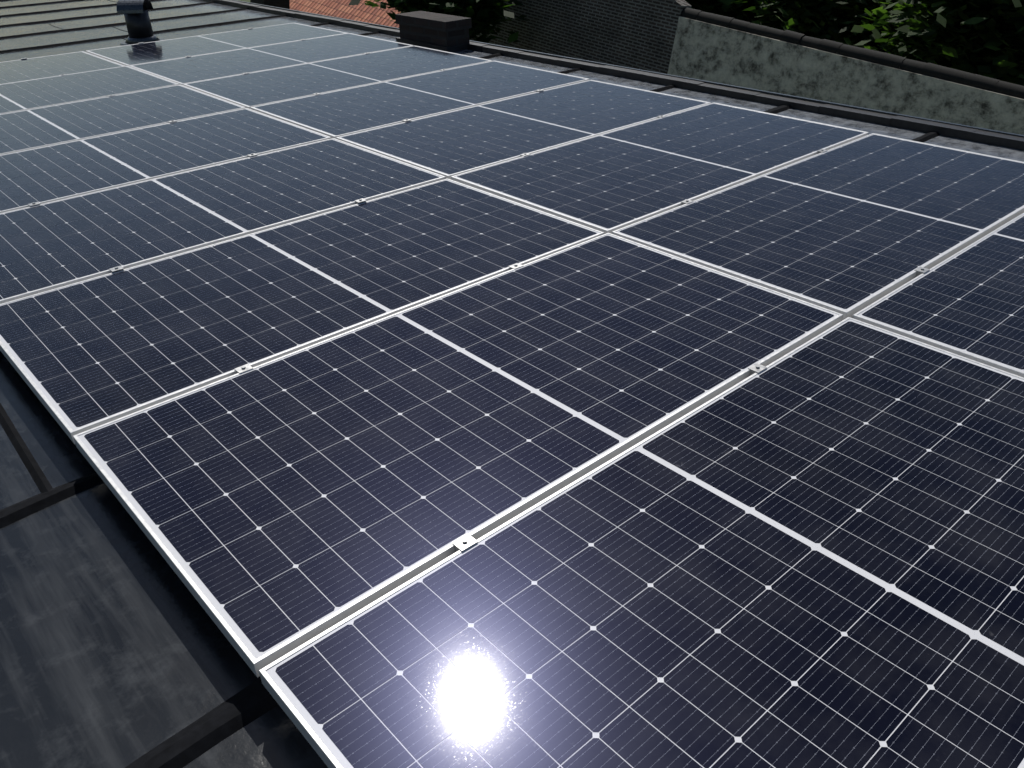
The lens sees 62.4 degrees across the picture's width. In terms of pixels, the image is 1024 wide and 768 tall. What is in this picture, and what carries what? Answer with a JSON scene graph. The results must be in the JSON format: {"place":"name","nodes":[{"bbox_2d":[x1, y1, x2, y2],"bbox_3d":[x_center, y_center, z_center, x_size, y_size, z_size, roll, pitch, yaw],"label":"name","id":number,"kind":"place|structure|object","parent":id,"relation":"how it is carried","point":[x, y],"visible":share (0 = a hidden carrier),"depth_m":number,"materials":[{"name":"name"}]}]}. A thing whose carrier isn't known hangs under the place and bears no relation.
{"place":"outdoors","nodes":[
{"label":"outdoors","id":0,"kind":"place"},
{"bbox_2d":[250,0,289,8],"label":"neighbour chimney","id":1,"kind":"object","parent":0,"point":[285,4],"visible":0.22,"depth_m":29.90,"materials":[{"name":"brick"}]},
{"bbox_2d":[469,0,1023,134],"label":"garden wall","id":2,"kind":"structure","parent":0,"point":[662,36],"depth_m":16.59,"materials":[{"name":"concrete"}]},
{"bbox_2d":[681,7,1023,98],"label":"wall coping","id":3,"kind":"object","parent":2,"relation":"on","point":[940,72],"depth_m":14.71,"materials":[{"name":"grey concrete"}]},
{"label":"building walls","id":4,"kind":"object","parent":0,"visible":0},
{"bbox_2d":[0,0,1023,767],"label":"roof deck","id":5,"kind":"structure","parent":4,"relation":"on","point":[116,648],"depth_m":1.87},
{"bbox_2d":[117,0,164,45],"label":"roof vent pipe","id":6,"kind":"object","parent":5,"relation":"on","point":[137,20],"visible":0.84,"depth_m":8.43,"materials":[{"name":"black metal"}]},
{"bbox_2d":[395,11,473,51],"bbox_3d":[-0.737,-3.309,7.949,0.320,0.280,0.800,-26,39,-34],"label":"chimney stub","id":7,"kind":"object","parent":5,"relation":"on","point":[441,32],"visible":0.86,"depth_m":7.77,"materials":[{"name":"brick"}]},
{"bbox_2d":[0,0,939,767],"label":"roof lap seams","id":8,"kind":"object","parent":5,"relation":"attached to","point":[220,722],"visible":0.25,"depth_m":2.15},
{"bbox_2d":[202,0,1023,150],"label":"roof edge kerb","id":9,"kind":"structure","parent":5,"relation":"attached to","point":[974,135],"depth_m":5.95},
{"bbox_2d":[233,0,1023,136],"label":"roof edge trim","id":10,"kind":"structure","parent":9,"relation":"attached to","point":[798,98],"depth_m":5.99,"materials":[{"name":"grey metal"}]},
{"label":"mounting rails","id":11,"kind":"object","parent":5,"relation":"attached to","visible":0},
{"bbox_2d":[0,51,123,83],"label":"solar module","id":12,"kind":"object","parent":11,"relation":"on","point":[41,67],"visible":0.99,"depth_m":6.94,"materials":[{"name":"glass"}]},
{"bbox_2d":[0,66,178,113],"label":"solar module","id":13,"kind":"object","parent":11,"relation":"on","point":[46,92],"visible":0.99,"depth_m":6.17,"materials":[{"name":"glass"}]},
{"bbox_2d":[0,85,245,154],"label":"solar module","id":14,"kind":"object","parent":11,"relation":"on","point":[23,130],"visible":0.99,"depth_m":5.40,"materials":[{"name":"glass"}]},
{"bbox_2d":[0,108,330,212],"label":"solar module","id":15,"kind":"object","parent":11,"relation":"on","point":[47,174],"visible":0.99,"depth_m":4.61,"materials":[{"name":"glass"}]},
{"bbox_2d":[86,23,345,65],"bbox_3d":[-2.686,-3.147,7.813,2.094,0.037,1.038,-26,38,-34],"label":"solar module","id":16,"kind":"object","parent":11,"relation":"on","point":[146,52],"visible":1,"depth_m":7.72,"materials":[{"name":"glass"}]},
{"bbox_2d":[0,138,445,303],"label":"solar module","id":17,"kind":"object","parent":11,"relation":"on","point":[44,247],"visible":1,"depth_m":3.81,"materials":[{"name":"glass"}]},
{"bbox_2d":[129,33,413,84],"bbox_3d":[-1.985,-2.755,7.128,2.094,0.037,1.038,-26,39,-34],"label":"solar module","id":18,"kind":"object","parent":11,"relation":"on","point":[184,70],"visible":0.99,"depth_m":7.03,"materials":[{"name":"glass"}]},
{"bbox_2d":[0,179,603,443],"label":"solar module","id":19,"kind":"object","parent":11,"relation":"on","point":[85,355],"visible":1,"depth_m":3.01,"materials":[{"name":"glass"}]},
{"bbox_2d":[183,46,491,108],"bbox_3d":[-1.282,-2.361,6.443,2.094,0.037,1.038,-26,39,-34],"label":"solar module","id":20,"kind":"object","parent":11,"relation":"on","point":[253,89],"visible":0.98,"depth_m":6.33,"materials":[{"name":"glass"}]},
{"bbox_2d":[250,61,589,138],"bbox_3d":[-0.575,-1.967,5.756,2.094,0.038,1.038,-26,39,-34],"label":"solar module","id":21,"kind":"object","parent":11,"relation":"on","point":[338,113],"visible":1,"depth_m":5.64,"materials":[{"name":"glass"}]},
{"bbox_2d":[73,233,842,677],"bbox_3d":[-0.046,-0.029,2.515,2.094,0.037,1.038,-26,39,-34],"label":"solar module","id":22,"kind":"object","parent":11,"relation":"on","point":[279,507],"visible":0.99,"depth_m":2.27,"materials":[{"name":"glass"}]},
{"bbox_2d":[21,28,929,552],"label":"panel clamps","id":23,"kind":"object","parent":11,"relation":"attached to","point":[465,542],"visible":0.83,"depth_m":3.03,"materials":[{"name":"metal"}]},
{"bbox_2d":[336,80,710,179],"bbox_3d":[0.125,-1.571,5.072,2.094,0.038,1.038,-26,38,-34],"label":"solar module","id":24,"kind":"object","parent":11,"relation":"on","point":[447,145],"visible":0.99,"depth_m":4.94,"materials":[{"name":"glass"}]},
{"bbox_2d":[259,317,1023,767],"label":"solar module","id":25,"kind":"object","parent":11,"relation":"on","point":[809,553],"visible":1,"depth_m":1.68,"materials":[{"name":"glass"}]},
{"bbox_2d":[451,103,868,233],"bbox_3d":[0.829,-1.180,4.385,2.094,0.037,1.038,-26,39,-34],"label":"solar module","id":26,"kind":"object","parent":11,"relation":"on","point":[609,182],"visible":0.99,"depth_m":4.23,"materials":[{"name":"glass"}]},
{"bbox_2d":[612,133,1023,319],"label":"solar module","id":27,"kind":"object","parent":11,"relation":"on","point":[850,229],"visible":0.98,"depth_m":3.50,"materials":[{"name":"glass"}]},
{"bbox_2d":[852,213,1023,377],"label":"solar module","id":28,"kind":"object","parent":11,"relation":"on","point":[967,302],"visible":0.98,"depth_m":2.80,"materials":[{"name":"glass"}]},
{"label":"ground","id":29,"kind":"structure","parent":0,"visible":0},
{"bbox_2d":[290,0,400,27],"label":"neighbour house","id":30,"kind":"structure","parent":29,"relation":"on","point":[361,11],"depth_m":32.25,"materials":[{"name":"ceramic"}]},
{"bbox_2d":[349,0,527,42],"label":"tree","id":31,"kind":"object","parent":29,"relation":"on","point":[478,12],"visible":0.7,"depth_m":18.95,"materials":[{"name":"green plant"}]},
{"bbox_2d":[685,0,771,27],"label":"tree","id":32,"kind":"object","parent":29,"relation":"on","point":[733,10],"visible":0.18,"depth_m":22.02,"materials":[{"name":"green plant"}]},
{"bbox_2d":[739,1,772,22],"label":"tree","id":33,"kind":"object","parent":29,"relation":"on","point":[753,13],"visible":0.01,"depth_m":23.09,"materials":[{"name":"green plant"}]},
{"bbox_2d":[719,0,905,52],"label":"tree","id":34,"kind":"object","parent":29,"relation":"on","point":[821,19],"visible":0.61,"depth_m":18.84,"materials":[{"name":"green plant"}]},
{"bbox_2d":[841,7,918,60],"bbox_3d":[10.376,-7.756,19.054,6.646,7.484,6.283,-19,40,-38],"label":"tree","id":35,"kind":"object","parent":29,"relation":"on","point":[848,22],"depth_m":18.29,"materials":[{"name":"green plant"}]},
{"bbox_2d":[844,0,1023,85],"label":"tree","id":36,"kind":"object","parent":29,"relation":"on","point":[983,37],"visible":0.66,"depth_m":15.26,"materials":[{"name":"green plant"}]}
]}

